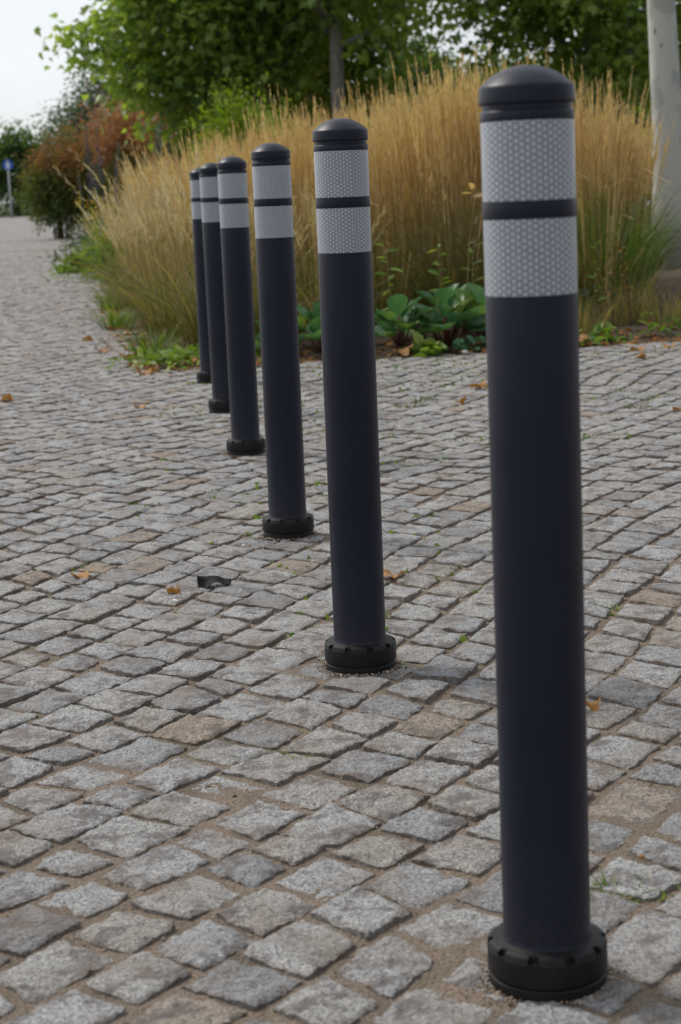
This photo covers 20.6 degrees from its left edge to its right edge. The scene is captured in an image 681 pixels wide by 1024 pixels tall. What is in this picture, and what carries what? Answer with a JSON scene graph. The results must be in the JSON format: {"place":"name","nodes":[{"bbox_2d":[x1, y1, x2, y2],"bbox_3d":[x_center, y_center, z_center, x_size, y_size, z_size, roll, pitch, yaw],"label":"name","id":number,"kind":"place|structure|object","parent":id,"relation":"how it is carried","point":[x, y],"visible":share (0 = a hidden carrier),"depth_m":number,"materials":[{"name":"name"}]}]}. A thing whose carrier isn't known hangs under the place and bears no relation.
{"place":"outdoors","nodes":[
{"label":"outdoors","id":0,"kind":"place"},
{"bbox_2d":[0,202,43,217],"bbox_3d":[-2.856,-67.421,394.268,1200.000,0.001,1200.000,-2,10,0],"label":"ground","id":1,"kind":"structure","parent":0,"point":[2,205],"depth_m":174.28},
{"bbox_2d":[0,119,52,216],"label":"tree","id":2,"kind":"object","parent":1,"relation":"on","point":[11,143],"visible":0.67,"depth_m":110.36,"materials":[{"name":"green plant"}]},
{"bbox_2d":[19,113,77,168],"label":"tree","id":3,"kind":"object","parent":1,"relation":"on","point":[40,136],"depth_m":112.80,"materials":[{"name":"green plant"}]},
{"bbox_2d":[0,248,148,346],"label":"sand","id":4,"kind":"structure","parent":0,"point":[133,330],"depth_m":33.10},
{"bbox_2d":[72,300,148,329],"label":"grass tuft","id":5,"kind":"object","parent":4,"relation":"on","point":[119,322],"visible":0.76,"depth_m":12.60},
{"bbox_2d":[0,201,648,251],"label":"plaza","id":6,"kind":"structure","parent":0,"point":[16,234],"depth_m":46.74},
{"bbox_2d":[2,159,12,217],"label":"road sign","id":7,"kind":"object","parent":6,"relation":"on","point":[7,164],"visible":0.94,"depth_m":97.23,"materials":[{"name":"blue"}]},
{"bbox_2d":[4,113,95,238],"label":"rusty shrub","id":8,"kind":"object","parent":6,"relation":"on","point":[42,178],"visible":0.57,"depth_m":42.44,"materials":[{"name":"green plant"}]},
{"bbox_2d":[30,57,121,159],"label":"tree","id":9,"kind":"object","parent":6,"relation":"on","point":[71,115],"visible":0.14,"depth_m":58.18,"materials":[{"name":"green plant"}]},
{"bbox_2d":[375,32,473,109],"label":"tree","id":10,"kind":"object","parent":6,"relation":"on","point":[424,64],"visible":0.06,"depth_m":50.08,"materials":[{"name":"green plant"}]},
{"bbox_2d":[422,40,550,99],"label":"tree","id":11,"kind":"object","parent":6,"relation":"on","point":[468,68],"visible":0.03,"depth_m":48.65,"materials":[{"name":"green plant"}]},
{"bbox_2d":[0,249,680,1023],"bbox_3d":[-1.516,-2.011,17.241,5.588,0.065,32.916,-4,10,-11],"label":"pavement","id":12,"kind":"structure","parent":0,"point":[44,331],"depth_m":3.36,"materials":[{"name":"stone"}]},
{"bbox_2d":[47,251,103,273],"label":"plant","id":13,"kind":"object","parent":12,"relation":"on","point":[65,267],"visible":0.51,"depth_m":22.30,"materials":[{"name":"green plant"}]},
{"bbox_2d":[189,167,211,383],"bbox_3d":[-0.635,-1.103,8.805,0.134,1.019,0.134,-4,10,-10],"label":"bollard","id":14,"kind":"object","parent":12,"relation":"on","point":[203,374],"visible":0.52,"depth_m":8.77,"materials":[{"name":"black plastic"}]},
{"bbox_2d":[197,575,230,588],"bbox_3d":[-0.288,0.158,4.258,0.076,0.030,0.040,-4,10,-7],"label":"black scrap","id":15,"kind":"object","parent":12,"relation":"on","point":[205,582],"visible":1,"depth_m":4.26,"materials":[{"name":"black"}]},
{"bbox_2d":[199,163,229,413],"bbox_3d":[-0.496,-0.899,7.589,0.134,1.020,0.134,3,11,30],"label":"bollard","id":16,"kind":"object","parent":12,"relation":"on","point":[218,402],"visible":0.7,"depth_m":7.55,"materials":[{"name":"black plastic"}]},
{"bbox_2d":[217,156,265,457],"bbox_3d":[-0.343,-0.685,6.328,0.134,1.019,0.134,3,11,30],"label":"bollard","id":17,"kind":"object","parent":12,"relation":"on","point":[245,439],"visible":1,"depth_m":6.29,"materials":[{"name":"black plastic"}]},
{"bbox_2d":[251,143,313,541],"bbox_3d":[-0.155,-0.425,4.786,0.134,1.019,0.134,1,10,20],"label":"bollard","id":18,"kind":"object","parent":12,"relation":"on","point":[288,516],"visible":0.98,"depth_m":4.75,"materials":[{"name":"black plastic"}]},
{"bbox_2d":[0,441,680,1020],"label":"joint grit","id":19,"kind":"object","parent":12,"relation":"on","point":[484,979],"visible":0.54,"depth_m":2.45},
{"bbox_2d":[312,118,396,676],"bbox_3d":[0.019,-0.198,3.422,0.134,1.024,0.134,-7,11,-25],"label":"bollard","id":20,"kind":"object","parent":12,"relation":"on","point":[360,641],"visible":1,"depth_m":3.38,"materials":[{"name":"black plastic"}]},
{"bbox_2d":[71,300,680,371],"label":"leaf litter","id":21,"kind":"object","parent":12,"relation":"on","point":[484,350],"visible":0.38,"depth_m":9.94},
{"bbox_2d":[108,343,680,680],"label":"moss","id":22,"kind":"object","parent":12,"relation":"on","point":[462,638],"visible":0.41,"depth_m":7.20,"materials":[{"name":"green plant"}]},
{"bbox_2d":[478,65,607,1003],"bbox_3d":[0.213,0.040,2.021,0.134,1.019,0.134,-1,10,10],"label":"bollard","id":23,"kind":"object","parent":12,"relation":"on","point":[547,941],"visible":1,"depth_m":1.98,"materials":[{"name":"plastic"}]},
{"bbox_2d":[590,868,659,906],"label":"weed tuft","id":24,"kind":"object","parent":12,"relation":"on","point":[604,881],"visible":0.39,"depth_m":2.37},
{"bbox_2d":[0,0,680,202],"label":"sky","id":25,"kind":"structure","parent":0,"point":[25,84],"materials":[{"name":"white"}]},
{"bbox_2d":[79,213,680,369],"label":"soil","id":26,"kind":"structure","parent":0,"point":[668,274],"depth_m":10.32,"materials":[{"name":"soil"}]},
{"bbox_2d":[33,119,122,238],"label":"rusty shrub","id":27,"kind":"object","parent":26,"relation":"on","point":[70,171],"visible":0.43,"depth_m":42.00,"materials":[{"name":"orange plant"}]},
{"bbox_2d":[33,211,141,261],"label":"plant","id":28,"kind":"object","parent":26,"relation":"on","point":[69,245],"visible":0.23,"depth_m":26.65,"materials":[{"name":"green plant"}]},
{"bbox_2d":[41,212,143,283],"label":"plant","id":29,"kind":"object","parent":26,"relation":"on","point":[86,269],"visible":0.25,"depth_m":20.21,"materials":[{"name":"green plant"}]},
{"bbox_2d":[61,226,125,270],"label":"plant","id":30,"kind":"object","parent":26,"relation":"on","point":[89,247],"visible":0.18,"depth_m":23.17,"materials":[{"name":"green plant"}]},
{"bbox_2d":[77,123,119,280],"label":"flowering plant","id":31,"kind":"object","parent":26,"relation":"on","point":[88,160],"visible":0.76,"depth_m":18.68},
{"bbox_2d":[75,191,123,289],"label":"ornamental grass","id":32,"kind":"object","parent":26,"relation":"on","point":[96,210],"depth_m":17.99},
{"bbox_2d":[36,186,171,299],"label":"fountain grass clump","id":33,"kind":"object","parent":26,"relation":"on","point":[116,276],"visible":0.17,"depth_m":14.96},
{"bbox_2d":[84,283,135,310],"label":"grass tuft","id":34,"kind":"object","parent":26,"relation":"on","point":[101,304],"visible":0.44,"depth_m":14.83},
{"bbox_2d":[48,192,172,291],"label":"fountain grass clump","id":35,"kind":"object","parent":26,"relation":"on","point":[117,257],"visible":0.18,"depth_m":16.77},
{"bbox_2d":[53,186,192,321],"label":"fountain grass clump","id":36,"kind":"object","parent":26,"relation":"on","point":[121,243],"visible":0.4,"depth_m":13.32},
{"bbox_2d":[72,166,196,329],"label":"fountain grass clump","id":37,"kind":"object","parent":26,"relation":"on","point":[180,233],"visible":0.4,"depth_m":12.23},
{"bbox_2d":[70,80,204,229],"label":"rusty shrub","id":38,"kind":"object","parent":26,"relation":"on","point":[108,156],"visible":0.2,"depth_m":39.81,"materials":[{"name":"orange plant"}]},
{"bbox_2d":[116,146,180,282],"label":"reed grass clump","id":39,"kind":"object","parent":26,"relation":"on","point":[144,196],"visible":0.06,"depth_m":16.12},
{"bbox_2d":[44,159,255,341],"bbox_3d":[-0.982,-1.577,11.327,1.603,1.108,1.711,2,11,24],"label":"fountain grass clump","id":40,"kind":"object","parent":26,"relation":"on","point":[149,301],"visible":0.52,"depth_m":11.35,"materials":[{"name":"plant"}]},
{"bbox_2d":[102,316,197,358],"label":"grass tuft","id":41,"kind":"object","parent":26,"relation":"on","point":[155,342],"visible":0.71,"depth_m":10.39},
{"bbox_2d":[105,134,196,310],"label":"reed grass clump","id":42,"kind":"object","parent":26,"relation":"on","point":[149,177],"visible":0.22,"depth_m":12.91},
{"bbox_2d":[114,159,195,296],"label":"reed grass clump","id":43,"kind":"object","parent":26,"relation":"on","point":[158,220],"visible":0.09,"depth_m":14.42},
{"bbox_2d":[143,112,170,232],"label":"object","id":44,"kind":"object","parent":26,"relation":"on","point":[155,145],"visible":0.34,"depth_m":19.24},
{"bbox_2d":[116,95,204,176],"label":"rusty shrub","id":45,"kind":"object","parent":26,"relation":"on","point":[145,144],"visible":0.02,"depth_m":36.97,"materials":[{"name":"orange plant"}]},
{"bbox_2d":[105,343,258,370],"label":"plant","id":46,"kind":"object","parent":26,"relation":"on","point":[171,356],"visible":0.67,"depth_m":9.75,"materials":[{"name":"green plant"}]},
{"bbox_2d":[69,142,317,346],"bbox_3d":[-0.691,-1.489,10.434,1.637,1.131,1.747,-5,10,-13],"label":"fountain grass clump","id":47,"kind":"object","parent":26,"relation":"on","point":[193,327],"visible":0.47,"depth_m":10.40,"materials":[{"name":"plant"}]},
{"bbox_2d":[34,0,366,167],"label":"plane tree","id":48,"kind":"object","parent":26,"relation":"on","point":[176,75],"visible":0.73,"depth_m":28.82,"materials":[{"name":"green plant"}]},
{"bbox_2d":[163,125,274,276],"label":"reed grass clump","id":49,"kind":"object","parent":26,"relation":"on","point":[210,149],"visible":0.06,"depth_m":12.40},
{"bbox_2d":[123,180,319,340],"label":"fountain grass clump","id":50,"kind":"object","parent":26,"relation":"on","point":[256,313],"visible":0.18,"depth_m":10.18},
{"bbox_2d":[145,123,305,319],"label":"reed grass clump","id":51,"kind":"object","parent":26,"relation":"on","point":[200,165],"visible":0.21,"depth_m":10.83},
{"bbox_2d":[177,71,283,162],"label":"lime bush","id":52,"kind":"object","parent":26,"relation":"on","point":[235,114],"visible":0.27,"depth_m":22.87,"materials":[{"name":"green plant"}]},
{"bbox_2d":[185,126,304,282],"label":"reed grass clump","id":53,"kind":"object","parent":26,"relation":"on","point":[243,158],"visible":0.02,"depth_m":11.86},
{"bbox_2d":[183,117,312,321],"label":"reed grass clump","id":54,"kind":"object","parent":26,"relation":"on","point":[243,156],"visible":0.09,"depth_m":11.34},
{"bbox_2d":[224,93,304,143],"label":"lime bush","id":55,"kind":"object","parent":26,"relation":"on","point":[271,114],"visible":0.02,"depth_m":24.04,"materials":[{"name":"green plant"}]},
{"bbox_2d":[227,110,309,280],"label":"reed grass clump","id":56,"kind":"object","parent":26,"relation":"on","point":[261,129],"visible":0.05,"depth_m":13.49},
{"bbox_2d":[275,117,321,293],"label":"reed grass clump","id":57,"kind":"object","parent":26,"relation":"on","point":[308,142],"visible":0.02,"depth_m":12.60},
{"bbox_2d":[271,106,343,276],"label":"reed grass clump","id":58,"kind":"object","parent":26,"relation":"on","point":[304,118],"visible":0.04,"depth_m":15.91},
{"bbox_2d":[297,302,321,353],"bbox_3d":[-0.108,-0.985,9.902,0.418,0.326,0.484,1,10,19],"label":"bergenia","id":59,"kind":"object","parent":26,"relation":"on","point":[311,330],"visible":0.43,"depth_m":9.86,"materials":[{"name":"green plant"}]},
{"bbox_2d":[241,84,380,332],"bbox_3d":[-0.307,-1.758,10.987,1.153,1.474,1.137,-3,10,-1],"label":"reed grass clump","id":60,"kind":"object","parent":26,"relation":"on","point":[296,161],"visible":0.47,"depth_m":10.96,"materials":[{"name":"plant"}]},
{"bbox_2d":[186,166,438,339],"bbox_3d":[-0.190,-1.453,10.537,1.503,0.992,1.587,-6,10,-17],"label":"fountain grass clump","id":61,"kind":"object","parent":26,"relation":"on","point":[312,223],"visible":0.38,"depth_m":10.50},
{"bbox_2d":[250,120,377,304],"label":"reed grass clump","id":62,"kind":"object","parent":26,"relation":"on","point":[311,152],"visible":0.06,"depth_m":11.46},
{"bbox_2d":[193,0,499,118],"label":"plane tree","id":63,"kind":"object","parent":26,"relation":"on","point":[337,22],"visible":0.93,"depth_m":27.57,"materials":[{"name":"green plant"}]},
{"bbox_2d":[233,0,463,136],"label":"plane tree","id":64,"kind":"object","parent":26,"relation":"on","point":[324,94],"visible":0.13,"depth_m":32.58,"materials":[{"name":"green plant"}]},
{"bbox_2d":[304,96,440,310],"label":"reed grass clump","id":65,"kind":"object","parent":26,"relation":"on","point":[381,240],"visible":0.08,"depth_m":11.93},
{"bbox_2d":[307,80,444,293],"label":"reed grass clump","id":66,"kind":"object","parent":26,"relation":"on","point":[376,126],"visible":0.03,"depth_m":12.41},
{"bbox_2d":[341,84,411,223],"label":"reed grass clump","id":67,"kind":"object","parent":26,"relation":"on","point":[385,104],"visible":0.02,"depth_m":16.52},
{"bbox_2d":[298,81,473,325],"bbox_3d":[0.228,-1.787,10.993,1.154,1.454,1.169,-1,10,7],"label":"reed grass clump","id":68,"kind":"object","parent":26,"relation":"on","point":[375,176],"visible":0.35,"depth_m":10.97,"materials":[{"name":"plant"}]},
{"bbox_2d":[374,243,406,310],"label":"leafy stalk","id":69,"kind":"object","parent":26,"relation":"on","point":[390,277],"visible":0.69,"depth_m":10.07,"materials":[{"name":"green plant"}]},
{"bbox_2d":[339,74,442,255],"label":"reed grass clump","id":70,"kind":"object","parent":26,"relation":"on","point":[381,97],"visible":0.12,"depth_m":14.72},
{"bbox_2d":[374,294,441,346],"bbox_3d":[0.334,-1.010,9.957,0.389,0.318,0.433,-5,10,-15],"label":"bergenia","id":71,"kind":"object","parent":26,"relation":"on","point":[389,325],"visible":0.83,"depth_m":9.89,"materials":[{"name":"green plant"}]},
{"bbox_2d":[368,109,462,304],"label":"reed grass clump","id":72,"kind":"object","parent":26,"relation":"on","point":[408,209],"visible":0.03,"depth_m":12.96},
{"bbox_2d":[362,78,478,309],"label":"reed grass clump","id":73,"kind":"object","parent":26,"relation":"on","point":[407,187],"visible":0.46,"depth_m":11.25,"materials":[{"name":"plant"}]},
{"bbox_2d":[398,331,447,356],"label":"plant","id":74,"kind":"object","parent":26,"relation":"on","point":[430,345],"visible":0.96,"depth_m":9.74,"materials":[{"name":"green plant"}]},
{"bbox_2d":[371,80,478,304],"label":"reed grass clump","id":75,"kind":"object","parent":26,"relation":"on","point":[427,194],"visible":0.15,"depth_m":11.94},
{"bbox_2d":[371,42,490,325],"bbox_3d":[0.562,-1.893,10.993,1.233,1.658,1.291,-10,13,-38],"label":"reed grass clump","id":76,"kind":"object","parent":26,"relation":"on","point":[455,156],"visible":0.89,"depth_m":10.97,"materials":[{"name":"plant"}]},
{"bbox_2d":[427,244,449,304],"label":"leafy stalk","id":77,"kind":"object","parent":26,"relation":"on","point":[432,271],"visible":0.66,"depth_m":10.21,"materials":[{"name":"green plant"}]},
{"bbox_2d":[398,283,485,345],"bbox_3d":[0.562,-1.039,9.986,0.459,0.354,0.535,-11,13,-40],"label":"bergenia","id":78,"kind":"object","parent":26,"relation":"on","point":[447,300],"visible":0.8,"depth_m":9.95,"materials":[{"name":"green plant"}]},
{"bbox_2d":[414,282,471,336],"bbox_3d":[0.649,-1.089,10.298,0.474,0.341,0.618,5,12,37],"label":"bergenia","id":79,"kind":"object","parent":26,"relation":"on","point":[429,297],"visible":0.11,"depth_m":10.29,"materials":[{"name":"green plant"}]},
{"bbox_2d":[386,57,507,284],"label":"reed grass clump","id":80,"kind":"object","parent":26,"relation":"on","point":[443,173],"visible":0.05,"depth_m":12.52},
{"bbox_2d":[436,283,485,339],"bbox_3d":[0.779,-1.064,10.095,0.545,0.347,0.506,-2,10,0],"label":"bergenia","id":81,"kind":"object","parent":26,"relation":"on","point":[478,292],"visible":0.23,"depth_m":10.06,"materials":[{"name":"green plant"}]},
{"bbox_2d":[404,64,518,276],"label":"reed grass clump","id":82,"kind":"object","parent":26,"relation":"on","point":[466,165],"visible":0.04,"depth_m":12.98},
{"bbox_2d":[443,334,486,351],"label":"plant","id":83,"kind":"object","parent":26,"relation":"on","point":[460,344],"visible":0.84,"depth_m":9.81,"materials":[{"name":"green plant"}]},
{"bbox_2d":[462,183,481,335],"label":"dry stalk","id":84,"kind":"object","parent":26,"relation":"on","point":[471,185],"visible":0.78,"depth_m":10.07,"materials":[{"name":"brown plant"}]},
{"bbox_2d":[376,45,593,288],"bbox_3d":[0.824,-1.956,11.262,1.290,1.649,1.272,-5,10,-17],"label":"reed grass clump","id":85,"kind":"object","parent":26,"relation":"on","point":[466,189],"visible":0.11,"depth_m":11.26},
{"bbox_2d":[408,47,603,291],"bbox_3d":[0.964,-1.917,11.173,1.302,1.628,1.355,-5,10,-13],"label":"reed grass clump","id":86,"kind":"object","parent":26,"relation":"on","point":[478,130],"visible":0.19,"depth_m":11.01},
{"bbox_2d":[398,0,680,218],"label":"plane tree","id":87,"kind":"object","parent":26,"relation":"on","point":[618,28],"visible":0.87,"depth_m":28.47,"materials":[{"name":"green plant"}]},
{"bbox_2d":[465,166,645,277],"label":"grass tuft","id":88,"kind":"object","parent":26,"relation":"on","point":[593,212],"visible":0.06,"depth_m":12.23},
{"bbox_2d":[448,197,671,302],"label":"grass tuft","id":89,"kind":"object","parent":26,"relation":"on","point":[602,252],"visible":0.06,"depth_m":11.36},
{"bbox_2d":[578,289,594,334],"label":"grass tuft","id":90,"kind":"object","parent":26,"relation":"on","point":[584,319],"visible":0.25,"depth_m":10.21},
{"bbox_2d":[586,241,606,325],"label":"leafy stalk","id":91,"kind":"object","parent":26,"relation":"on","point":[593,277],"visible":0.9,"depth_m":10.65,"materials":[{"name":"green plant"}]},
{"bbox_2d":[578,299,621,330],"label":"grass tuft","id":92,"kind":"object","parent":26,"relation":"on","point":[591,319],"visible":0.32,"depth_m":10.46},
{"bbox_2d":[549,58,651,212],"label":"dark shrub","id":93,"kind":"object","parent":26,"relation":"on","point":[636,116],"depth_m":38.39,"materials":[{"name":"green plant"}]},
{"bbox_2d":[579,321,632,344],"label":"plant","id":94,"kind":"object","parent":26,"relation":"on","point":[599,326],"visible":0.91,"depth_m":10.02,"materials":[{"name":"green plant"}]},
{"bbox_2d":[578,278,643,324],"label":"plant","id":95,"kind":"object","parent":26,"relation":"on","point":[587,292],"visible":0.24,"depth_m":11.14,"materials":[{"name":"green plant"}]},
{"bbox_2d":[561,59,678,318],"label":"reed grass clump","id":96,"kind":"object","parent":26,"relation":"on","point":[590,161],"visible":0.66,"depth_m":11.33,"materials":[{"name":"plant"}]},
{"bbox_2d":[564,0,680,134],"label":"plane tree","id":97,"kind":"object","parent":26,"relation":"on","point":[647,67],"visible":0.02,"depth_m":32.33,"materials":[{"name":"green plant"}]},
{"bbox_2d":[582,268,665,328],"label":"grass tuft","id":98,"kind":"object","parent":26,"relation":"on","point":[615,318],"visible":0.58,"depth_m":10.66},
{"bbox_2d":[615,242,634,325],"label":"dry stalk","id":99,"kind":"object","parent":26,"relation":"on","point":[626,282],"visible":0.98,"depth_m":10.50,"materials":[{"name":"brown"}]},
{"bbox_2d":[575,96,674,254],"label":"reed grass clump","id":100,"kind":"object","parent":26,"relation":"on","point":[629,184],"visible":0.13,"depth_m":12.46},
{"bbox_2d":[576,208,675,307],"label":"grass tuft","id":101,"kind":"object","parent":26,"relation":"on","point":[617,263],"visible":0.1,"depth_m":11.95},
{"bbox_2d":[575,82,678,258],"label":"reed grass clump","id":102,"kind":"object","parent":26,"relation":"on","point":[617,178],"visible":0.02,"depth_m":13.23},
{"bbox_2d":[574,83,680,292],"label":"reed grass clump","id":103,"kind":"object","parent":26,"relation":"on","point":[634,170],"visible":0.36,"depth_m":12.63,"materials":[{"name":"plant"}]},
{"bbox_2d":[575,162,680,312],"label":"grass tuft","id":104,"kind":"object","parent":26,"relation":"on","point":[634,248],"visible":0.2,"depth_m":11.62,"materials":[{"name":"plant"}]},
{"bbox_2d":[580,266,676,323],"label":"grass tuft","id":105,"kind":"object","parent":26,"relation":"on","point":[643,309],"visible":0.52,"depth_m":10.80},
{"bbox_2d":[578,232,680,317],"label":"grass tuft","id":106,"kind":"object","parent":26,"relation":"on","point":[638,281],"visible":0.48,"depth_m":11.19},
{"bbox_2d":[585,100,680,268],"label":"reed grass clump","id":107,"kind":"object","parent":26,"relation":"on","point":[652,159],"visible":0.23,"depth_m":13.14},
{"bbox_2d":[593,118,680,256],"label":"reed grass clump","id":108,"kind":"object","parent":26,"relation":"on","point":[640,191],"visible":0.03,"depth_m":13.74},
{"bbox_2d":[637,311,659,338],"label":"leafy stalk","id":109,"kind":"object","parent":26,"relation":"on","point":[651,325],"visible":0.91,"depth_m":10.12,"materials":[{"name":"green plant"}]},
{"bbox_2d":[617,114,680,251],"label":"reed grass clump","id":110,"kind":"object","parent":26,"relation":"on","point":[656,156],"visible":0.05,"depth_m":14.69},
{"bbox_2d":[624,284,680,325],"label":"grass tuft","id":111,"kind":"object","parent":26,"relation":"on","point":[656,313],"visible":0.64,"depth_m":10.49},
{"bbox_2d":[647,0,680,269],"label":"plane tree","id":112,"kind":"object","parent":26,"relation":"on","point":[665,81],"visible":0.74,"depth_m":16.43,"materials":[{"name":"grey plant"}]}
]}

